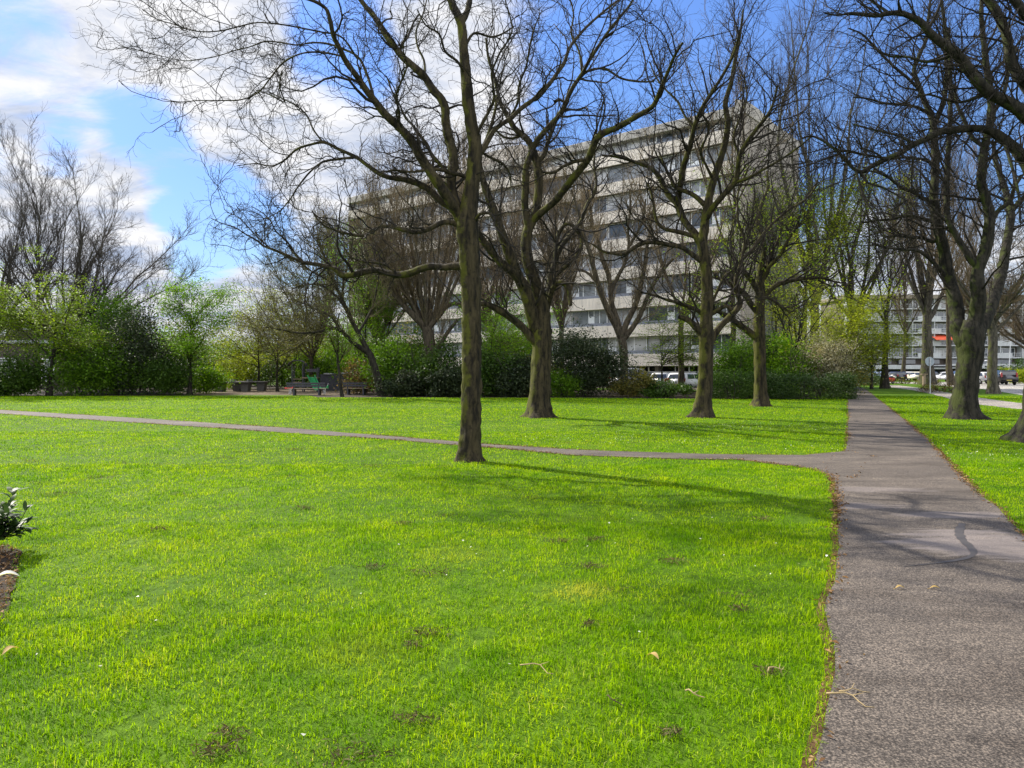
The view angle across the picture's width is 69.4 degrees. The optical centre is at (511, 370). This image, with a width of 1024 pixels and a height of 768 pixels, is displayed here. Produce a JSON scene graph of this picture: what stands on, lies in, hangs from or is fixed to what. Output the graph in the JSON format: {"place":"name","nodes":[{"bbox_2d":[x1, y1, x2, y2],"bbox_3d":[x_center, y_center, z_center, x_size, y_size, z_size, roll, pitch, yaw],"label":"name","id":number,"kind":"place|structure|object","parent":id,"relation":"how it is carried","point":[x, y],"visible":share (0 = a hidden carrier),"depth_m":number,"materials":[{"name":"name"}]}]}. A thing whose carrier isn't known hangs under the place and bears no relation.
{"place":"outdoors","nodes":[
{"label":"outdoors","id":0,"kind":"place"},
{"bbox_2d":[0,309,134,387],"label":"bush","id":1,"kind":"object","parent":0,"point":[17,348],"depth_m":71.70,"materials":[{"name":"plant"}]},
{"bbox_2d":[0,410,844,472],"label":"cross path","id":2,"kind":"structure","parent":0,"point":[821,461],"depth_m":15.38,"materials":[{"name":"asphalt"}]},
{"bbox_2d":[0,377,1023,767],"bbox_3d":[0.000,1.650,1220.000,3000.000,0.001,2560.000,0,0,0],"label":"ground","id":3,"kind":"structure","parent":0,"point":[126,727],"depth_m":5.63,"materials":[{"name":"plant"}]},
{"bbox_2d":[0,545,21,620],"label":"corner bed","id":4,"kind":"object","parent":3,"relation":"on","point":[4,585],"visible":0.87,"depth_m":5.86,"materials":[{"name":"soil"}]},
{"bbox_2d":[0,487,38,540],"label":"laurel bush","id":5,"kind":"object","parent":4,"relation":"on","point":[12,526],"visible":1,"depth_m":6.66,"materials":[{"name":"green plant"}]},
{"bbox_2d":[25,292,461,382],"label":"wood","id":6,"kind":"object","parent":3,"relation":"on","point":[405,323],"visible":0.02,"depth_m":95.23,"materials":[{"name":"green plant"}]},
{"bbox_2d":[163,389,374,394],"bbox_3d":[-18.221,1.638,58.178,15.619,0.001,15.870,0,0,0],"label":"play area","id":7,"kind":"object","parent":3,"relation":"on","point":[273,392],"visible":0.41,"depth_m":55.64,"materials":[{"name":"grey"}]},
{"bbox_2d":[183,360,238,393],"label":"shrub","id":8,"kind":"object","parent":7,"relation":"on","point":[211,378],"visible":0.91,"depth_m":52.61,"materials":[{"name":"green plant"}]},
{"bbox_2d":[287,360,319,391],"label":"play tower","id":9,"kind":"structure","parent":7,"relation":"on","point":[312,380],"depth_m":57.47,"materials":[{"name":"grey wood"}]},
{"bbox_2d":[320,372,355,390],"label":"shed","id":10,"kind":"structure","parent":7,"relation":"on","point":[327,380],"depth_m":61.20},
{"bbox_2d":[286,383,326,394],"bbox_3d":[-13.735,1.220,49.540,2.600,0.860,0.600,0,0,0],"label":"park bench","id":11,"kind":"object","parent":3,"relation":"on","point":[318,388],"visible":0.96,"depth_m":49.27,"materials":[{"name":"brown wood"}]},
{"bbox_2d":[72,0,651,462],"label":"bare tree","id":12,"kind":"object","parent":3,"relation":"on","point":[466,218],"visible":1,"depth_m":13.44,"materials":[{"name":"brown plant"}]},
{"bbox_2d":[0,385,818,398],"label":"shrub bed","id":13,"kind":"object","parent":3,"relation":"on","point":[372,394],"visible":0.23,"depth_m":49.02,"materials":[{"name":"soil"}]},
{"bbox_2d":[0,259,63,353],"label":"leafy tree","id":14,"kind":"object","parent":13,"relation":"on","point":[6,336],"visible":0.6,"depth_m":49.23,"materials":[{"name":"green plant"}]},
{"bbox_2d":[0,343,66,395],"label":"shrub","id":15,"kind":"object","parent":13,"relation":"on","point":[20,380],"visible":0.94,"depth_m":47.98,"materials":[{"name":"green plant"}]},
{"bbox_2d":[0,173,89,330],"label":"bare tree","id":16,"kind":"object","parent":13,"relation":"on","point":[10,247],"visible":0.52,"depth_m":61.43,"materials":[{"name":"brown plant"}]},
{"bbox_2d":[0,101,104,388],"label":"bare tree","id":17,"kind":"object","parent":13,"relation":"on","point":[55,229],"visible":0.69,"depth_m":65.76,"materials":[{"name":"brown plant"}]},
{"bbox_2d":[0,244,148,395],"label":"leafy tree","id":18,"kind":"object","parent":13,"relation":"on","point":[27,318],"visible":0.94,"depth_m":48.08,"materials":[{"name":"green plant"}]},
{"bbox_2d":[7,308,162,395],"bbox_3d":[-28.792,-1.575,50.320,11.295,6.544,8.353,0,0,0],"label":"shrub","id":19,"kind":"object","parent":13,"relation":"on","point":[81,373],"visible":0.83,"depth_m":49.40,"materials":[{"name":"green plant"}]},
{"bbox_2d":[0,136,222,389],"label":"bare tree","id":20,"kind":"object","parent":13,"relation":"on","point":[87,267],"visible":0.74,"depth_m":61.36,"materials":[{"name":"brown plant"}]},
{"bbox_2d":[61,271,167,389],"bbox_3d":[-30.311,-3.461,56.198,9.146,9.968,7.633,0,0,0],"label":"shrub","id":21,"kind":"object","parent":13,"relation":"on","point":[110,306],"visible":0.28,"depth_m":55.45,"materials":[{"name":"green plant"}]},
{"bbox_2d":[68,282,207,395],"bbox_3d":[-25.834,-2.175,51.826,8.938,7.768,9.420,0,0,-42],"label":"shrub","id":22,"kind":"object","parent":13,"relation":"on","point":[144,340],"visible":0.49,"depth_m":50.54,"materials":[{"name":"green plant"}]},
{"bbox_2d":[120,348,212,394],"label":"shrub","id":23,"kind":"object","parent":13,"relation":"on","point":[167,381],"visible":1,"depth_m":49.70,"materials":[{"name":"green plant"}]},
{"bbox_2d":[131,262,254,394],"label":"leafy tree","id":24,"kind":"object","parent":13,"relation":"on","point":[189,346],"visible":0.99,"depth_m":50.16,"materials":[{"name":"green plant"}]},
{"bbox_2d":[200,339,270,388],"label":"shrub","id":25,"kind":"object","parent":13,"relation":"on","point":[238,371],"visible":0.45,"depth_m":65.44,"materials":[{"name":"green plant"}]},
{"bbox_2d":[193,274,310,389],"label":"leafy tree","id":26,"kind":"object","parent":13,"relation":"on","point":[229,345],"visible":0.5,"depth_m":61.31,"materials":[{"name":"green plant"}]},
{"bbox_2d":[216,292,329,391],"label":"leafy tree","id":27,"kind":"object","parent":13,"relation":"on","point":[250,320],"visible":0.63,"depth_m":57.89,"materials":[{"name":"green plant"}]},
{"bbox_2d":[245,356,305,388],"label":"shrub","id":28,"kind":"object","parent":13,"relation":"on","point":[269,374],"visible":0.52,"depth_m":66.74,"materials":[{"name":"green plant"}]},
{"bbox_2d":[227,198,355,389],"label":"bare tree","id":29,"kind":"object","parent":13,"relation":"on","point":[311,357],"visible":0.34,"depth_m":62.82,"materials":[{"name":"brown plant"}]},
{"bbox_2d":[245,289,349,387],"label":"leafy tree","id":30,"kind":"object","parent":13,"relation":"on","point":[296,353],"visible":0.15,"depth_m":66.59,"materials":[{"name":"green plant"}]},
{"bbox_2d":[273,345,347,387],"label":"shrub","id":31,"kind":"object","parent":13,"relation":"on","point":[322,364],"visible":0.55,"depth_m":65.15,"materials":[{"name":"green plant"}]},
{"bbox_2d":[223,169,410,395],"bbox_3d":[-12.040,-5.654,46.816,11.555,14.964,9.954,0,0,0],"label":"bare tree","id":32,"kind":"object","parent":13,"relation":"on","point":[364,347],"visible":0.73,"depth_m":46.77,"materials":[{"name":"brown plant"}]},
{"bbox_2d":[310,313,364,396],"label":"bare tree","id":33,"kind":"object","parent":13,"relation":"on","point":[336,337],"visible":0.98,"depth_m":46.17,"materials":[{"name":"brown plant"}]},
{"bbox_2d":[329,356,375,393],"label":"shrub","id":34,"kind":"object","parent":13,"relation":"on","point":[357,372],"visible":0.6,"depth_m":52.27,"materials":[{"name":"green plant"}]},
{"bbox_2d":[289,219,433,392],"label":"leafy tree","id":35,"kind":"object","parent":13,"relation":"on","point":[381,333],"visible":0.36,"depth_m":54.49,"materials":[{"name":"green plant"}]},
{"bbox_2d":[309,327,415,389],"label":"shrub","id":36,"kind":"object","parent":13,"relation":"on","point":[343,361],"visible":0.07,"depth_m":61.46,"materials":[{"name":"green plant"}]},
{"bbox_2d":[309,195,449,391],"bbox_3d":[-10.800,-6.641,57.077,11.964,16.725,11.332,0,0,0],"label":"bare tree","id":37,"kind":"object","parent":13,"relation":"on","point":[388,304],"visible":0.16,"depth_m":57.59,"materials":[{"name":"brown plant"}]},
{"bbox_2d":[341,321,423,395],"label":"shrub","id":38,"kind":"object","parent":13,"relation":"on","point":[384,369],"visible":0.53,"depth_m":48.95,"materials":[{"name":"green plant"}]},
{"bbox_2d":[370,365,429,396],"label":"shrub","id":39,"kind":"object","parent":13,"relation":"on","point":[407,385],"visible":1,"depth_m":46.71,"materials":[{"name":"green plant"}]},
{"bbox_2d":[377,321,451,392],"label":"shrub","id":40,"kind":"object","parent":13,"relation":"on","point":[418,343],"visible":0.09,"depth_m":53.79,"materials":[{"name":"green plant"}]},
{"bbox_2d":[345,116,504,394],"bbox_3d":[-5.610,-7.876,51.505,11.595,19.274,9.466,0,0,0],"label":"bare tree","id":41,"kind":"object","parent":13,"relation":"on","point":[426,317],"visible":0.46,"depth_m":50.51,"materials":[{"name":"brown plant"}]},
{"bbox_2d":[383,327,487,396],"bbox_3d":[-4.880,-0.730,48.558,7.432,4.852,6.041,0,0,0],"label":"shrub","id":42,"kind":"object","parent":13,"relation":"on","point":[428,361],"visible":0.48,"depth_m":48.10,"materials":[{"name":"green plant"}]},
{"bbox_2d":[420,347,461,396],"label":"shrub","id":43,"kind":"object","parent":13,"relation":"on","point":[445,380],"visible":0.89,"depth_m":46.13,"materials":[{"name":"green plant"}]},
{"bbox_2d":[419,111,543,332],"bbox_3d":[-1.966,-10.172,61.498,11.043,23.785,11.052,0,0,-17],"label":"bare tree","id":44,"kind":"object","parent":13,"relation":"on","point":[515,219],"visible":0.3,"depth_m":60.97,"materials":[{"name":"brown plant"}]},
{"bbox_2d":[449,333,531,396],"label":"shrub","id":45,"kind":"object","parent":13,"relation":"on","point":[487,364],"visible":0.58,"depth_m":46.67,"materials":[{"name":"green plant"}]},
{"bbox_2d":[481,349,530,396],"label":"shrub","id":46,"kind":"object","parent":13,"relation":"on","point":[516,389],"visible":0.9,"depth_m":46.04,"materials":[{"name":"green plant"}]},
{"bbox_2d":[447,279,565,358],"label":"leafy tree","id":47,"kind":"object","parent":13,"relation":"on","point":[510,337],"visible":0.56,"depth_m":48.92,"materials":[{"name":"green plant"}]},
{"bbox_2d":[461,321,559,390],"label":"shrub","id":48,"kind":"object","parent":13,"relation":"on","point":[524,349],"visible":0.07,"depth_m":53.53,"materials":[{"name":"green plant"}]},
{"bbox_2d":[465,129,608,374],"bbox_3d":[2.944,-9.752,64.555,12.026,22.929,11.044,0,0,27],"label":"bare tree","id":49,"kind":"object","parent":13,"relation":"on","point":[564,304],"visible":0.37,"depth_m":61.24,"materials":[{"name":"brown plant"}]},
{"bbox_2d":[551,363,586,396],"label":"shrub","id":50,"kind":"object","parent":13,"relation":"on","point":[566,386],"visible":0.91,"depth_m":45.80,"materials":[{"name":"green plant"}]},
{"bbox_2d":[524,306,643,396],"bbox_3d":[5.025,-1.273,46.980,8.229,5.872,7.185,0,0,-19],"label":"holly bush","id":51,"kind":"object","parent":13,"relation":"on","point":[576,346],"visible":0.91,"depth_m":46.37,"materials":[{"name":"green plant"}]},
{"bbox_2d":[536,144,687,383],"bbox_3d":[6.273,-6.945,49.066,11.272,17.307,7.758,0,0,0],"label":"bare tree","id":52,"kind":"object","parent":13,"relation":"on","point":[623,332],"visible":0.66,"depth_m":49.28,"materials":[{"name":"brown plant"}]},
{"bbox_2d":[596,362,660,396],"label":"shrub","id":53,"kind":"object","parent":13,"relation":"on","point":[622,388],"visible":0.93,"depth_m":45.80,"materials":[{"name":"green plant"}]},
{"bbox_2d":[633,375,695,397],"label":"shrub","id":54,"kind":"object","parent":13,"relation":"on","point":[672,389],"visible":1,"depth_m":45.32,"materials":[{"name":"green plant"}]},
{"bbox_2d":[631,290,730,390],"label":"leafy tree","id":55,"kind":"object","parent":13,"relation":"on","point":[673,359],"visible":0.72,"depth_m":52.78,"materials":[{"name":"green plant"}]},
{"bbox_2d":[616,86,749,384],"bbox_3d":[12.997,-10.228,58.181,11.480,23.993,10.593,0,0,0],"label":"bare tree","id":56,"kind":"object","parent":13,"relation":"on","point":[681,375],"visible":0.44,"depth_m":57.09,"materials":[{"name":"brown plant"}]},
{"bbox_2d":[689,324,784,395],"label":"shrub","id":57,"kind":"object","parent":13,"relation":"on","point":[725,361],"visible":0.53,"depth_m":47.19,"materials":[{"name":"green plant"}]},
{"bbox_2d":[697,364,781,398],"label":"hedge","id":58,"kind":"object","parent":13,"relation":"on","point":[721,379],"visible":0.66,"depth_m":43.43,"materials":[{"name":"green plant"}]},
{"bbox_2d":[715,318,786,391],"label":"shrub","id":59,"kind":"object","parent":13,"relation":"on","point":[767,346],"visible":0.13,"depth_m":49.41,"materials":[{"name":"green plant"}]},
{"bbox_2d":[662,0,858,391],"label":"bare tree","id":60,"kind":"object","parent":13,"relation":"on","point":[733,207],"visible":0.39,"depth_m":55.42,"materials":[{"name":"brown plant"}]},
{"bbox_2d":[748,314,829,395],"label":"shrub","id":61,"kind":"object","parent":13,"relation":"on","point":[779,363],"visible":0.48,"depth_m":47.27,"materials":[{"name":"green plant"}]},
{"bbox_2d":[749,364,863,399],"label":"hedge","id":62,"kind":"object","parent":13,"relation":"on","point":[846,382],"visible":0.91,"depth_m":42.55,"materials":[{"name":"green plant"}]},
{"bbox_2d":[9,410,828,474],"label":"cross path verge","id":63,"kind":"structure","parent":3,"relation":"on","point":[488,447],"depth_m":15.42,"materials":[{"name":"plant"}]},
{"bbox_2d":[3,419,969,767],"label":"grass clippings","id":64,"kind":"object","parent":3,"relation":"on","point":[339,749],"depth_m":3.99,"materials":[{"name":"plant"}]},
{"bbox_2d":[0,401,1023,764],"bbox_3d":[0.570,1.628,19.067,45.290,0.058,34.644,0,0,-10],"label":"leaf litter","id":65,"kind":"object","parent":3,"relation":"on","point":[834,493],"visible":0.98,"depth_m":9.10,"materials":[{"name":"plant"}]},
{"bbox_2d":[365,0,750,418],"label":"bare tree","id":66,"kind":"object","parent":3,"relation":"on","point":[536,297],"visible":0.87,"depth_m":25.47,"materials":[{"name":"brown plant"}]},
{"bbox_2d":[667,373,697,390],"bbox_3d":[14.089,0.892,59.504,2.100,1.477,4.017,0,0,40],"label":"parked car","id":67,"kind":"object","parent":3,"relation":"on","point":[688,377],"visible":0.22,"depth_m":58.22,"materials":[{"name":"white paint"}]},
{"bbox_2d":[546,0,882,417],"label":"bare tree","id":68,"kind":"object","parent":3,"relation":"on","point":[706,332],"visible":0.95,"depth_m":25.99,"materials":[{"name":"brown plant"}]},
{"bbox_2d":[753,1,805,184],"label":"bare tree","id":69,"kind":"object","parent":3,"relation":"on","point":[788,41],"visible":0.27,"depth_m":92.18,"materials":[{"name":"grey plant"}]},
{"bbox_2d":[699,215,865,357],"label":"leafy tree","id":70,"kind":"object","parent":3,"relation":"on","point":[772,319],"visible":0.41,"depth_m":50.94,"materials":[{"name":"green plant"}]},
{"bbox_2d":[650,146,929,406],"bbox_3d":[12.729,-4.187,33.848,12.183,11.774,7.047,0,0,0],"label":"bare tree","id":71,"kind":"object","parent":3,"relation":"on","point":[757,334],"visible":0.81,"depth_m":34.04,"materials":[{"name":"brown plant"}]},
{"bbox_2d":[746,0,849,339],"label":"bare tree","id":72,"kind":"object","parent":3,"relation":"on","point":[807,62],"visible":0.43,"depth_m":72.73,"materials":[{"name":"brown plant"}]},
{"bbox_2d":[752,244,847,349],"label":"tree","id":73,"kind":"object","parent":3,"relation":"on","point":[801,308],"visible":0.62,"depth_m":49.15,"materials":[{"name":"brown plant"}]},
{"bbox_2d":[715,0,918,346],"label":"bare tree","id":74,"kind":"object","parent":3,"relation":"on","point":[813,225],"visible":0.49,"depth_m":65.03,"materials":[{"name":"brown plant"}]},
{"bbox_2d":[707,27,935,386],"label":"bare tree","id":75,"kind":"object","parent":3,"relation":"on","point":[864,286],"visible":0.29,"depth_m":70.44,"materials":[{"name":"brown plant"}]},
{"bbox_2d":[765,293,888,390],"bbox_3d":[24.006,-2.341,58.627,10.292,8.113,9.257,0,0,37],"label":"shrub","id":76,"kind":"object","parent":3,"relation":"on","point":[808,323],"visible":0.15,"depth_m":57.23,"materials":[{"name":"green plant"}]},
{"bbox_2d":[783,319,875,393],"bbox_3d":[20.061,-0.998,47.432,5.788,5.037,5.207,0,0,42],"label":"blossom bush","id":77,"kind":"object","parent":3,"relation":"on","point":[830,350],"visible":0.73,"depth_m":46.98,"materials":[{"name":"beige plant"}]},
{"bbox_2d":[788,322,890,394],"bbox_3d":[21.200,-1.115,48.737,7.204,5.558,5.644,0,0,0],"label":"shrub","id":78,"kind":"object","parent":3,"relation":"on","point":[859,370],"visible":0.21,"depth_m":48.08,"materials":[{"name":"green plant"}]},
{"bbox_2d":[785,271,930,364],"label":"leafy tree","id":79,"kind":"object","parent":3,"relation":"on","point":[857,323],"visible":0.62,"depth_m":58.34,"materials":[{"name":"green plant"}]},
{"bbox_2d":[714,0,1023,442],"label":"bare tree","id":80,"kind":"object","parent":3,"relation":"on","point":[985,89],"visible":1,"depth_m":17.28,"materials":[{"name":"brown plant"}]},
{"bbox_2d":[819,305,934,388],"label":"leafy tree","id":81,"kind":"object","parent":3,"relation":"on","point":[890,349],"visible":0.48,"depth_m":65.23,"materials":[{"name":"green plant"}]},
{"bbox_2d":[816,93,972,388],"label":"bare tree","id":82,"kind":"object","parent":3,"relation":"on","point":[885,383],"visible":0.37,"depth_m":67.72,"materials":[{"name":"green plant"}]},
{"bbox_2d":[790,0,1023,419],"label":"bare tree","id":83,"kind":"object","parent":3,"relation":"on","point":[968,335],"visible":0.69,"depth_m":25.52,"materials":[{"name":"brown plant"}]},
{"bbox_2d":[801,391,1023,767],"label":"path verge","id":84,"kind":"structure","parent":3,"relation":"on","point":[812,743],"depth_m":4.12,"materials":[{"name":"soil"}]},
{"bbox_2d":[881,146,956,380],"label":"bare tree","id":85,"kind":"object","parent":3,"relation":"on","point":[903,365],"visible":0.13,"depth_m":119.78,"materials":[{"name":"brown plant"}]},
{"bbox_2d":[814,387,1023,767],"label":"footpath","id":86,"kind":"structure","parent":3,"relation":"on","point":[936,674],"depth_m":4.96,"materials":[{"name":"asphalt"}]},
{"bbox_2d":[903,523,976,566],"bbox_3d":[4.165,1.630,6.912,0.387,0.001,2.335,0,0,41],"label":"tar trail","id":87,"kind":"object","parent":86,"relation":"on","point":[959,532],"visible":1,"depth_m":6.98,"materials":[{"name":"asphalt"}]},
{"bbox_2d":[853,35,996,384],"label":"bare tree","id":88,"kind":"object","parent":3,"relation":"on","point":[921,298],"visible":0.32,"depth_m":87.86,"materials":[{"name":"brown plant"}]},
{"bbox_2d":[915,381,954,392],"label":"hedge","id":89,"kind":"object","parent":3,"relation":"on","point":[936,388],"visible":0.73,"depth_m":55.90,"materials":[{"name":"green plant"}]},
{"bbox_2d":[870,175,1023,393],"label":"bare tree","id":90,"kind":"object","parent":3,"relation":"on","point":[993,387],"visible":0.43,"depth_m":52.84,"materials":[{"name":"brown plant"}]},
{"bbox_2d":[906,107,1002,384],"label":"bare tree","id":91,"kind":"object","parent":3,"relation":"on","point":[950,377],"visible":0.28,"depth_m":84.06,"materials":[{"name":"brown plant"}]},
{"bbox_2d":[944,140,1017,314],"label":"bare tree","id":92,"kind":"object","parent":3,"relation":"on","point":[974,240],"visible":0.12,"depth_m":117.78,"materials":[{"name":"brown plant"}]},
{"bbox_2d":[950,238,1023,348],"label":"bare tree","id":93,"kind":"object","parent":3,"relation":"on","point":[1019,327],"visible":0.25,"depth_m":85.14,"materials":[{"name":"brown plant"}]},
{"bbox_2d":[0,0,1023,359],"label":"sky","id":94,"kind":"structure","parent":0,"point":[40,58],"materials":[{"name":"blue"}]},
{"bbox_2d":[348,99,799,382],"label":"apartment building","id":95,"kind":"structure","parent":0,"point":[591,305],"depth_m":76.38,"materials":[{"name":"concrete"}]},
{"bbox_2d":[572,310,607,326],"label":"window","id":96,"kind":"structure","parent":95,"relation":"in","point":[583,316],"depth_m":80.04,"materials":[{"name":"glass"}]},
{"bbox_2d":[572,281,607,299],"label":"window","id":97,"kind":"structure","parent":95,"relation":"in","point":[586,288],"depth_m":80.27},
{"bbox_2d":[608,337,646,353],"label":"window","id":98,"kind":"structure","parent":95,"relation":"in","point":[632,341],"depth_m":76.66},
{"bbox_2d":[608,221,646,237],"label":"window","id":99,"kind":"structure","parent":95,"relation":"in","point":[614,226],"depth_m":77.63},
{"bbox_2d":[608,160,646,180],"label":"window","id":100,"kind":"structure","parent":95,"relation":"in","point":[610,173],"depth_m":77.52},
{"bbox_2d":[648,335,689,353],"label":"window","id":101,"kind":"structure","parent":95,"relation":"in","point":[653,341],"depth_m":74.66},
{"bbox_2d":[648,305,689,323],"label":"window","id":102,"kind":"structure","parent":95,"relation":"in","point":[663,308],"depth_m":74.39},
{"bbox_2d":[691,207,731,226],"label":"window","id":103,"kind":"structure","parent":95,"relation":"in","point":[718,215],"depth_m":71.08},
{"bbox_2d":[691,144,731,165],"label":"window","id":104,"kind":"structure","parent":95,"relation":"in","point":[696,162],"depth_m":71.31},
{"bbox_2d":[821,295,1023,373],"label":"apartment building","id":105,"kind":"structure","parent":0,"point":[913,363],"depth_m":169.60,"materials":[{"name":"concrete"},{"name":"glass"}]},
{"bbox_2d":[875,382,1023,394],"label":"road","id":106,"kind":"structure","parent":0,"point":[1013,389],"depth_m":72.57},
{"bbox_2d":[997,370,1017,384],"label":"parked car","id":107,"kind":"object","parent":106,"relation":"on","point":[1005,376],"visible":0.62,"depth_m":83.99,"materials":[{"name":"black paint"}]},
{"bbox_2d":[890,385,1021,408],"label":"cycle path","id":108,"kind":"structure","parent":0,"point":[997,403],"depth_m":39.56,"materials":[{"name":"asphalt"}]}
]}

